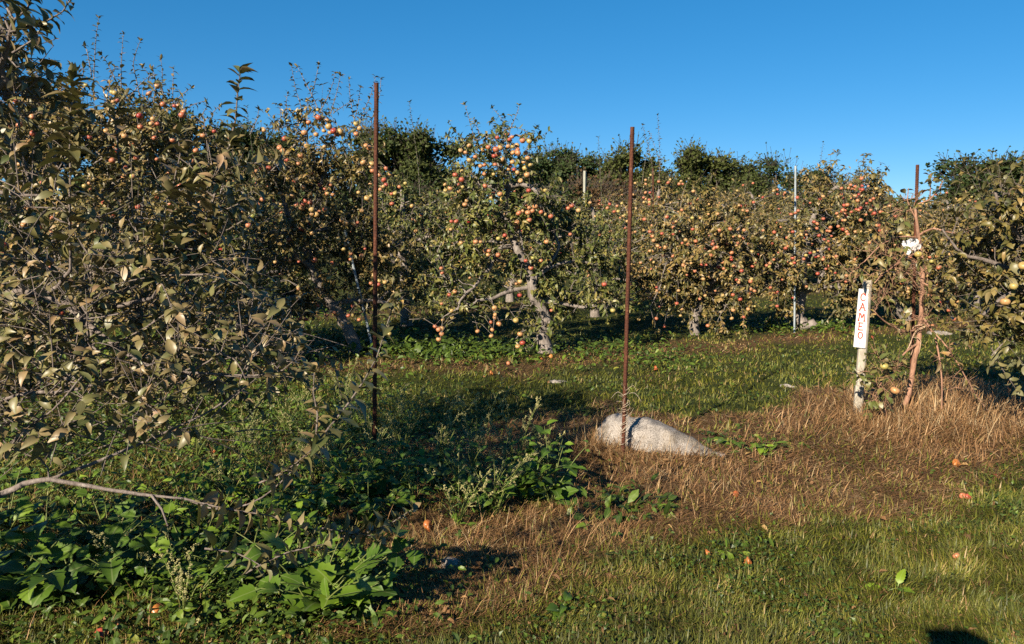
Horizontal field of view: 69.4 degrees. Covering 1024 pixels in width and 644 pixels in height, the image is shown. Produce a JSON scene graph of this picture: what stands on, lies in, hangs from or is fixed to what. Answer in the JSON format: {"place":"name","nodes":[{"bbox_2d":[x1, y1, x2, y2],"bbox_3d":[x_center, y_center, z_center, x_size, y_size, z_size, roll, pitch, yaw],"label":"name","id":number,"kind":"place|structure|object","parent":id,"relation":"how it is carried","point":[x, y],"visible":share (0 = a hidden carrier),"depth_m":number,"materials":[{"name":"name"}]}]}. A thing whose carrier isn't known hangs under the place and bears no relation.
{"place":"outdoors","nodes":[
{"label":"outdoors","id":0,"kind":"place"},
{"bbox_2d":[0,199,1023,643],"bbox_3d":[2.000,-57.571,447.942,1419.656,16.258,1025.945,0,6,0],"label":"ground","id":1,"kind":"structure","parent":0,"point":[682,333],"depth_m":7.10,"materials":[{"name":"green plant"}]},
{"bbox_2d":[0,460,56,529],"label":"broadleaf weed","id":2,"kind":"object","parent":1,"relation":"on","point":[23,509],"visible":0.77,"depth_m":4.06,"materials":[{"name":"green plant"}]},
{"bbox_2d":[0,502,80,614],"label":"broadleaf weed","id":3,"kind":"object","parent":1,"relation":"on","point":[62,550],"visible":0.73,"depth_m":3.12,"materials":[{"name":"green plant"}]},
{"bbox_2d":[0,496,82,564],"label":"broadleaf weed","id":4,"kind":"object","parent":1,"relation":"on","point":[29,531],"visible":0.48,"depth_m":3.47,"materials":[{"name":"green plant"}]},
{"bbox_2d":[0,96,101,226],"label":"woodland tree","id":5,"kind":"object","parent":1,"relation":"on","point":[37,205],"depth_m":45.55,"materials":[{"name":"green plant"}]},
{"bbox_2d":[4,509,154,606],"bbox_3d":[-1.848,1.071,3.199,0.566,0.388,0.598,-3,7,-27],"label":"broadleaf weed","id":6,"kind":"object","parent":1,"relation":"on","point":[75,572],"visible":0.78,"depth_m":3.14,"materials":[{"name":"green plant"}]},
{"bbox_2d":[32,457,143,515],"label":"bindweed","id":7,"kind":"object","parent":1,"relation":"on","point":[89,506],"visible":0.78,"depth_m":4.30,"materials":[{"name":"green plant"}]},
{"bbox_2d":[11,488,188,549],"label":"broadleaf weed","id":8,"kind":"object","parent":1,"relation":"on","point":[121,508],"visible":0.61,"depth_m":3.68,"materials":[{"name":"green plant"}]},
{"bbox_2d":[59,99,173,197],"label":"woodland tree","id":9,"kind":"object","parent":1,"relation":"on","point":[78,183],"visible":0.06,"depth_m":45.72,"materials":[{"name":"green plant"}]},
{"bbox_2d":[86,503,158,588],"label":"weed","id":10,"kind":"object","parent":1,"relation":"on","point":[124,565],"visible":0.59,"depth_m":3.21,"materials":[{"name":"green plant"}]},
{"bbox_2d":[68,503,190,600],"bbox_3d":[-1.646,1.052,3.239,0.472,0.354,0.588,-6,9,-42],"label":"broadleaf weed","id":11,"kind":"object","parent":1,"relation":"on","point":[163,544],"visible":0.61,"depth_m":3.22,"materials":[{"name":"green plant"}]},
{"bbox_2d":[40,152,222,318],"bbox_3d":[-6.902,-1.609,14.001,3.172,3.319,3.364,1,7,10],"label":"apple tree","id":12,"kind":"object","parent":1,"relation":"on","point":[185,191],"visible":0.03,"depth_m":13.54,"materials":[{"name":"green plant"}]},
{"bbox_2d":[111,458,228,517],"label":"weed","id":13,"kind":"object","parent":1,"relation":"on","point":[144,487],"visible":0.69,"depth_m":4.17,"materials":[{"name":"green plant"}]},
{"bbox_2d":[168,406,211,457],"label":"seeding weed","id":14,"kind":"object","parent":1,"relation":"on","point":[197,445],"visible":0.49,"depth_m":5.38,"materials":[{"name":"green plant"}]},
{"bbox_2d":[153,522,228,616],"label":"seeding weed","id":15,"kind":"object","parent":1,"relation":"on","point":[184,598],"visible":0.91,"depth_m":3.02,"materials":[{"name":"green plant"}]},
{"bbox_2d":[136,516,259,591],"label":"broadleaf weed","id":16,"kind":"object","parent":1,"relation":"on","point":[176,533],"visible":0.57,"depth_m":3.38,"materials":[{"name":"green plant"}]},
{"bbox_2d":[146,94,250,209],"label":"woodland tree","id":17,"kind":"object","parent":1,"relation":"on","point":[175,116],"visible":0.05,"depth_m":45.07,"materials":[{"name":"green plant"}]},
{"bbox_2d":[0,0,420,581],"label":"apple tree","id":18,"kind":"object","parent":1,"relation":"on","point":[172,355],"visible":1,"depth_m":2.79,"materials":[{"name":"green plant"}]},
{"bbox_2d":[155,459,284,545],"bbox_3d":[-1.548,0.955,3.880,0.604,0.376,0.589,-3,7,-28],"label":"weed","id":19,"kind":"object","parent":1,"relation":"on","point":[193,508],"visible":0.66,"depth_m":3.82,"materials":[{"name":"green plant"}]},
{"bbox_2d":[0,14,441,380],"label":"apple tree","id":20,"kind":"object","parent":1,"relation":"on","point":[108,180],"visible":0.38,"depth_m":7.94,"materials":[{"name":"green plant"}]},
{"bbox_2d":[192,431,257,503],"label":"seeding weed","id":21,"kind":"object","parent":1,"relation":"on","point":[222,470],"visible":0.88,"depth_m":4.37,"materials":[{"name":"green plant"}]},
{"bbox_2d":[202,439,256,488],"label":"broadleaf weed","id":22,"kind":"object","parent":1,"relation":"on","point":[219,448],"visible":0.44,"depth_m":4.71,"materials":[{"name":"green plant"}]},
{"bbox_2d":[213,393,274,453],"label":"seeding weed","id":23,"kind":"object","parent":1,"relation":"on","point":[244,435],"visible":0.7,"depth_m":5.56,"materials":[{"name":"green plant"}]},
{"bbox_2d":[201,116,294,166],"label":"woodland tree","id":24,"kind":"object","parent":1,"relation":"on","point":[246,137],"visible":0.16,"depth_m":47.76,"materials":[{"name":"green plant"}]},
{"bbox_2d":[210,458,290,513],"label":"broadleaf weed","id":25,"kind":"object","parent":1,"relation":"on","point":[254,481],"visible":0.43,"depth_m":4.29,"materials":[{"name":"green plant"}]},
{"bbox_2d":[188,501,313,587],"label":"weed","id":26,"kind":"object","parent":1,"relation":"on","point":[221,565],"visible":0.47,"depth_m":3.21,"materials":[{"name":"green plant"}]},
{"bbox_2d":[187,105,326,292],"bbox_3d":[-5.366,-2.206,14.889,3.250,4.348,3.049,-1,7,-9],"label":"apple tree","id":27,"kind":"object","parent":1,"relation":"on","point":[272,272],"visible":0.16,"depth_m":14.97,"materials":[{"name":"green plant"}]},
{"bbox_2d":[231,403,283,473],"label":"seeding weed","id":28,"kind":"object","parent":1,"relation":"on","point":[254,442],"visible":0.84,"depth_m":5.04,"materials":[{"name":"green plant"}]},
{"bbox_2d":[196,139,344,247],"bbox_3d":[-13.790,-6.753,40.990,8.416,6.393,7.039,1,7,5],"label":"shrub","id":29,"kind":"object","parent":1,"relation":"on","point":[304,193],"visible":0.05,"depth_m":39.45,"materials":[{"name":"green plant"}]},
{"bbox_2d":[249,470,308,521],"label":"broadleaf weed","id":30,"kind":"object","parent":1,"relation":"on","point":[264,489],"visible":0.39,"depth_m":4.12,"materials":[{"name":"green plant"}]},
{"bbox_2d":[247,479,315,543],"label":"broadleaf weed","id":31,"kind":"object","parent":1,"relation":"on","point":[275,527],"visible":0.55,"depth_m":3.79,"materials":[{"name":"green plant"}]},
{"bbox_2d":[219,508,353,594],"bbox_3d":[-1.043,1.064,3.332,0.434,0.308,0.704,-5,8,-39],"label":"broadleaf weed","id":32,"kind":"object","parent":1,"relation":"on","point":[301,560],"visible":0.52,"depth_m":3.29,"materials":[{"name":"green plant"}]},
{"bbox_2d":[269,393,306,432],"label":"seeding weed","id":33,"kind":"object","parent":1,"relation":"on","point":[289,421],"visible":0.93,"depth_m":6.16,"materials":[{"name":"green plant"}]},
{"bbox_2d":[264,121,332,201],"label":"woodland tree","id":34,"kind":"object","parent":1,"relation":"on","point":[280,140],"visible":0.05,"depth_m":49.80,"materials":[{"name":"green plant"}]},
{"bbox_2d":[269,477,338,551],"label":"broadleaf weed","id":35,"kind":"object","parent":1,"relation":"on","point":[322,505],"visible":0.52,"depth_m":3.83,"materials":[{"name":"green plant"}]},
{"bbox_2d":[196,61,435,353],"bbox_3d":[-2.776,-1.468,10.092,3.354,3.970,2.185,0,6,0],"label":"apple tree","id":36,"kind":"object","parent":1,"relation":"on","point":[304,226],"visible":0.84,"depth_m":9.93,"materials":[{"name":"green plant"}]},
{"bbox_2d":[289,415,346,482],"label":"seeding weed","id":37,"kind":"object","parent":1,"relation":"on","point":[319,477],"visible":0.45,"depth_m":4.87,"materials":[{"name":"green plant"}]},
{"bbox_2d":[240,525,409,621],"bbox_3d":[-0.749,1.062,3.008,0.616,0.399,0.620,0,6,0],"label":"broadleaf weed","id":38,"kind":"object","parent":1,"relation":"on","point":[326,575],"visible":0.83,"depth_m":3.06,"materials":[{"name":"green plant"}]},
{"bbox_2d":[285,456,366,516],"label":"broadleaf weed","id":39,"kind":"object","parent":1,"relation":"on","point":[329,496],"visible":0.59,"depth_m":4.25,"materials":[{"name":"green plant"}]},
{"bbox_2d":[229,533,423,620],"bbox_3d":[-0.759,1.091,3.118,0.767,0.334,0.367,-1,7,-12],"label":"broadleaf weed","id":40,"kind":"object","parent":1,"relation":"on","point":[394,562],"visible":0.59,"depth_m":3.05,"materials":[{"name":"green plant"}]},
{"bbox_2d":[284,525,394,576],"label":"broadleaf weed","id":41,"kind":"object","parent":1,"relation":"on","point":[347,563],"visible":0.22,"depth_m":3.42,"materials":[{"name":"green plant"}]},
{"bbox_2d":[313,436,371,495],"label":"broadleaf weed","id":42,"kind":"object","parent":1,"relation":"on","point":[354,463],"visible":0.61,"depth_m":4.73,"materials":[{"name":"green plant"}]},
{"bbox_2d":[318,440,386,504],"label":"broadleaf weed","id":43,"kind":"object","parent":1,"relation":"on","point":[361,486],"visible":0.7,"depth_m":4.42,"materials":[{"name":"green plant"}]},
{"bbox_2d":[318,110,388,231],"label":"woodland tree","id":44,"kind":"object","parent":1,"relation":"on","point":[370,131],"visible":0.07,"depth_m":48.60,"materials":[{"name":"green plant"}]},
{"bbox_2d":[333,370,384,439],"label":"seeding weed","id":45,"kind":"object","parent":1,"relation":"on","point":[352,416],"visible":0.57,"depth_m":5.89,"materials":[{"name":"green plant"}]},
{"bbox_2d":[345,425,398,482],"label":"seeding weed","id":46,"kind":"object","parent":1,"relation":"on","point":[377,456],"visible":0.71,"depth_m":4.73,"materials":[{"name":"green plant"}]},
{"bbox_2d":[340,471,409,524],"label":"broadleaf weed","id":47,"kind":"object","parent":1,"relation":"on","point":[372,505],"visible":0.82,"depth_m":4.12,"materials":[{"name":"green plant"}]},
{"bbox_2d":[343,389,406,465],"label":"seeding weed","id":48,"kind":"object","parent":1,"relation":"on","point":[371,423],"visible":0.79,"depth_m":5.13,"materials":[{"name":"green plant"}]},
{"bbox_2d":[372,82,378,447],"bbox_3d":[-0.950,-0.287,5.142,0.100,2.672,0.031,0,6,0],"label":"rusty stake","id":49,"kind":"object","parent":1,"relation":"on","point":[375,248],"visible":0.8,"depth_m":5.11,"materials":[{"name":"metal"}]},
{"bbox_2d":[328,172,436,241],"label":"shrub","id":50,"kind":"object","parent":1,"relation":"on","point":[351,199],"visible":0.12,"depth_m":38.60,"materials":[{"name":"green plant"}]},
{"bbox_2d":[365,438,428,499],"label":"broadleaf weed","id":51,"kind":"object","parent":1,"relation":"on","point":[388,480],"visible":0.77,"depth_m":4.57,"materials":[{"name":"green plant"}]},
{"bbox_2d":[341,117,453,246],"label":"woodland tree","id":52,"kind":"object","parent":1,"relation":"on","point":[389,138],"visible":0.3,"depth_m":44.00,"materials":[{"name":"green plant"}]},
{"bbox_2d":[312,100,487,326],"bbox_3d":[-2.029,-1.897,13.171,3.055,4.087,2.866,5,8,37],"label":"apple tree","id":53,"kind":"object","parent":1,"relation":"on","point":[401,193],"visible":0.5,"depth_m":13.15,"materials":[{"name":"green plant"}]},
{"bbox_2d":[379,436,433,480],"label":"broadleaf weed","id":54,"kind":"object","parent":1,"relation":"on","point":[421,451],"visible":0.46,"depth_m":4.89,"materials":[{"name":"green plant"}]},
{"bbox_2d":[377,385,439,452],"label":"seeding weed","id":55,"kind":"object","parent":1,"relation":"on","point":[409,430],"visible":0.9,"depth_m":5.36,"materials":[{"name":"green plant"}]},
{"bbox_2d":[387,376,433,433],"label":"seeding weed","id":56,"kind":"object","parent":1,"relation":"on","point":[405,415],"visible":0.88,"depth_m":6.08,"materials":[{"name":"green plant"}]},
{"bbox_2d":[389,451,435,508],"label":"broadleaf weed","id":57,"kind":"object","parent":1,"relation":"on","point":[403,498],"visible":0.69,"depth_m":4.38,"materials":[{"name":"green plant"}]},
{"bbox_2d":[358,168,486,254],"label":"shrub","id":58,"kind":"object","parent":1,"relation":"on","point":[392,187],"visible":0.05,"depth_m":39.07,"materials":[{"name":"green plant"}]},
{"bbox_2d":[369,117,483,243],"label":"woodland tree","id":59,"kind":"object","parent":1,"relation":"on","point":[425,146],"visible":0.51,"depth_m":42.91,"materials":[{"name":"green plant"}]},
{"bbox_2d":[404,442,470,493],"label":"broadleaf weed","id":60,"kind":"object","parent":1,"relation":"on","point":[423,474],"visible":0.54,"depth_m":4.59,"materials":[{"name":"green plant"}]},
{"bbox_2d":[428,390,479,466],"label":"seeding weed","id":61,"kind":"object","parent":1,"relation":"on","point":[441,448],"visible":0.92,"depth_m":5.02,"materials":[{"name":"green plant"}]},
{"bbox_2d":[424,449,490,526],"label":"seeding weed","id":62,"kind":"object","parent":1,"relation":"on","point":[458,520],"visible":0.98,"depth_m":4.05,"materials":[{"name":"green plant"}]},
{"bbox_2d":[426,436,499,505],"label":"broadleaf weed","id":63,"kind":"object","parent":1,"relation":"on","point":[462,472],"visible":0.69,"depth_m":4.42,"materials":[{"name":"green plant"}]},
{"bbox_2d":[0,194,937,249],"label":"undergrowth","id":64,"kind":"object","parent":1,"relation":"on","point":[13,218],"depth_m":47.40,"materials":[{"name":"green plant"}]},
{"bbox_2d":[448,375,514,477],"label":"seeding weed","id":65,"kind":"object","parent":1,"relation":"on","point":[479,455],"visible":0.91,"depth_m":4.79,"materials":[{"name":"green plant"}]},
{"bbox_2d":[454,462,522,518],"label":"broadleaf weed","id":66,"kind":"object","parent":1,"relation":"on","point":[483,498],"visible":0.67,"depth_m":4.25,"materials":[{"name":"green plant"}]},
{"bbox_2d":[463,425,538,518],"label":"seeding weed","id":67,"kind":"object","parent":1,"relation":"on","point":[500,503],"visible":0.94,"depth_m":4.24,"materials":[{"name":"green plant"}]},
{"bbox_2d":[0,281,1023,643],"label":"dry grass","id":68,"kind":"structure","parent":1,"relation":"on","point":[966,419],"depth_m":4.75,"materials":[{"name":"brown plant"}]},
{"bbox_2d":[459,186,564,301],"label":"apple tree","id":69,"kind":"object","parent":1,"relation":"on","point":[510,297],"visible":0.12,"depth_m":18.32,"materials":[{"name":"green plant"}]},
{"bbox_2d":[0,285,1023,643],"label":"ground cover","id":70,"kind":"object","parent":1,"relation":"on","point":[420,343],"visible":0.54,"depth_m":4.31,"materials":[{"name":"green plant"}]},
{"bbox_2d":[2,315,1022,643],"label":"fallen leaves","id":71,"kind":"object","parent":1,"relation":"on","point":[484,561],"visible":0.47,"depth_m":4.27,"materials":[{"name":"brown plant"}]},
{"bbox_2d":[489,396,541,476],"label":"seeding weed","id":72,"kind":"object","parent":1,"relation":"on","point":[512,455],"visible":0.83,"depth_m":4.76,"materials":[{"name":"green plant"}]},
{"bbox_2d":[484,431,551,506],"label":"broadleaf weed","id":73,"kind":"object","parent":1,"relation":"on","point":[523,489],"visible":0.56,"depth_m":4.49,"materials":[{"name":"green plant"}]},
{"bbox_2d":[414,101,635,353],"bbox_3d":[0.145,-1.264,10.394,3.172,3.534,2.328,0,6,0],"label":"apple tree","id":74,"kind":"object","parent":1,"relation":"on","point":[521,214],"visible":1,"depth_m":10.07,"materials":[{"name":"green plant"}]},
{"bbox_2d":[512,414,565,476],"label":"seeding weed","id":75,"kind":"object","parent":1,"relation":"on","point":[540,445],"visible":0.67,"depth_m":4.91,"materials":[{"name":"green plant"}]},
{"bbox_2d":[485,172,597,246],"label":"shrub","id":76,"kind":"object","parent":1,"relation":"on","point":[567,192],"visible":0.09,"depth_m":38.19,"materials":[{"name":"green plant"}]},
{"bbox_2d":[503,138,582,192],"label":"woodland tree","id":77,"kind":"object","parent":1,"relation":"on","point":[552,167],"visible":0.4,"depth_m":48.54,"materials":[{"name":"green plant"}]},
{"bbox_2d":[501,419,589,508],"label":"broadleaf weed","id":78,"kind":"object","parent":1,"relation":"on","point":[560,493],"visible":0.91,"depth_m":4.47,"materials":[{"name":"green plant"}]},
{"bbox_2d":[546,590,575,624],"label":"weed","id":79,"kind":"object","parent":1,"relation":"on","point":[567,596],"visible":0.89,"depth_m":3.15,"materials":[{"name":"green plant"}]},
{"bbox_2d":[499,165,649,255],"bbox_3d":[3.486,-5.828,39.484,7.820,5.176,7.783,3,7,22],"label":"shrub","id":80,"kind":"object","parent":1,"relation":"on","point":[594,190],"visible":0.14,"depth_m":39.16,"materials":[{"name":"green plant"}]},
{"bbox_2d":[543,138,613,192],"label":"woodland tree","id":81,"kind":"object","parent":1,"relation":"on","point":[586,163],"visible":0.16,"depth_m":50.57,"materials":[{"name":"green plant"}]},
{"bbox_2d":[527,136,661,316],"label":"apple tree","id":82,"kind":"object","parent":1,"relation":"on","point":[611,273],"visible":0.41,"depth_m":14.88,"materials":[{"name":"green plant"}]},
{"bbox_2d":[568,170,649,250],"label":"shrub","id":83,"kind":"object","parent":1,"relation":"on","point":[620,192],"visible":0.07,"depth_m":39.93,"materials":[{"name":"green plant"}]},
{"bbox_2d":[621,127,634,453],"bbox_3d":[0.803,-0.170,5.138,0.054,2.314,0.029,0,6,0],"label":"rusty stake","id":84,"kind":"object","parent":1,"relation":"on","point":[628,264],"visible":0.98,"depth_m":5.12,"materials":[{"name":"metal"}]},
{"bbox_2d":[589,132,680,200],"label":"woodland tree","id":85,"kind":"object","parent":1,"relation":"on","point":[618,163],"visible":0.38,"depth_m":46.44,"materials":[{"name":"green plant"}]},
{"bbox_2d":[600,113,711,291],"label":"apple tree","id":86,"kind":"object","parent":1,"relation":"on","point":[642,209],"visible":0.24,"depth_m":19.98,"materials":[{"name":"green plant"}]},
{"bbox_2d":[595,413,725,456],"bbox_3d":[1.080,0.895,5.449,0.960,0.390,0.392,2,7,16],"label":"boulder","id":87,"kind":"object","parent":1,"relation":"on","point":[656,433],"visible":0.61,"depth_m":5.32,"materials":[{"name":"stone"}]},
{"bbox_2d":[651,137,748,201],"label":"woodland tree","id":88,"kind":"object","parent":1,"relation":"on","point":[690,162],"visible":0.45,"depth_m":44.58,"materials":[{"name":"green plant"}]},
{"bbox_2d":[613,173,799,338],"bbox_3d":[3.032,-1.065,12.262,2.939,2.764,2.525,0,6,0],"label":"apple tree","id":89,"kind":"object","parent":1,"relation":"on","point":[684,276],"visible":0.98,"depth_m":11.90,"materials":[{"name":"green plant"}]},
{"bbox_2d":[699,150,771,197],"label":"woodland tree","id":90,"kind":"object","parent":1,"relation":"on","point":[749,171],"visible":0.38,"depth_m":45.26,"materials":[{"name":"green plant"}]},
{"bbox_2d":[701,177,812,291],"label":"apple tree","id":91,"kind":"object","parent":1,"relation":"on","point":[762,199],"visible":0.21,"depth_m":21.47,"materials":[{"name":"green plant"}]},
{"bbox_2d":[752,142,812,197],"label":"woodland tree","id":92,"kind":"object","parent":1,"relation":"on","point":[771,167],"visible":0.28,"depth_m":49.09,"materials":[{"name":"green plant"}]},
{"bbox_2d":[710,149,905,328],"bbox_3d":[5.011,-1.276,12.872,3.447,3.370,2.630,1,7,12],"label":"apple tree","id":93,"kind":"object","parent":1,"relation":"on","point":[851,228],"visible":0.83,"depth_m":12.40,"materials":[{"name":"green plant"}]},
{"bbox_2d":[780,141,875,284],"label":"apple tree","id":94,"kind":"object","parent":1,"relation":"on","point":[812,198],"visible":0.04,"depth_m":24.18,"materials":[{"name":"green plant"}]},
{"bbox_2d":[853,280,871,414],"bbox_3d":[3.159,0.282,6.711,0.148,1.328,0.083,0,6,0],"label":"sign post","id":95,"kind":"object","parent":1,"relation":"on","point":[862,323],"visible":0.84,"depth_m":6.66,"materials":[{"name":"white wood"}]},
{"bbox_2d":[827,199,977,325],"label":"apple tree","id":96,"kind":"object","parent":1,"relation":"on","point":[933,241],"visible":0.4,"depth_m":13.73,"materials":[{"name":"green plant"}]},
{"bbox_2d":[908,165,918,413],"bbox_3d":[3.621,-0.258,6.670,0.100,2.281,0.031,0,6,0],"label":"rusty stake","id":97,"kind":"object","parent":1,"relation":"on","point":[914,257],"visible":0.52,"depth_m":6.65,"materials":[{"name":"metal"}]},
{"bbox_2d":[824,172,1007,418],"bbox_3d":[3.475,-0.190,6.388,1.426,2.208,0.774,0,6,0],"label":"young apple tree","id":98,"kind":"object","parent":1,"relation":"on","point":[898,362],"visible":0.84,"depth_m":6.39,"materials":[{"name":"green plant"}]},
{"bbox_2d":[896,187,985,272],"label":"apple tree","id":99,"kind":"object","parent":1,"relation":"on","point":[946,199],"visible":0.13,"depth_m":24.67,"materials":[{"name":"green plant"}]},
{"bbox_2d":[901,150,1023,395],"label":"apple tree","id":100,"kind":"object","parent":1,"relation":"on","point":[1005,289],"visible":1,"depth_m":5.58,"materials":[{"name":"green plant"}]},
{"bbox_2d":[907,145,1023,225],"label":"woodland tree","id":101,"kind":"object","parent":1,"relation":"on","point":[951,173],"visible":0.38,"depth_m":33.22,"materials":[{"name":"green plant"}]},
{"bbox_2d":[918,197,1023,307],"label":"apple tree","id":102,"kind":"object","parent":1,"relation":"on","point":[973,294],"visible":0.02,"depth_m":15.85,"materials":[{"name":"green plant"}]},
{"bbox_2d":[932,148,1023,211],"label":"woodland tree","id":103,"kind":"object","parent":1,"relation":"on","point":[1006,161],"visible":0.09,"depth_m":32.33,"materials":[{"name":"green plant"}]},
{"bbox_2d":[0,0,1023,204],"label":"sky","id":104,"kind":"structure","parent":0,"point":[903,83],"materials":[{"name":"blue"}]},
{"bbox_2d":[590,188,658,272],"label":"apple tree","id":105,"kind":"object","parent":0,"point":[616,216],"visible":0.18,"depth_m":29.32,"materials":[{"name":"green plant"}]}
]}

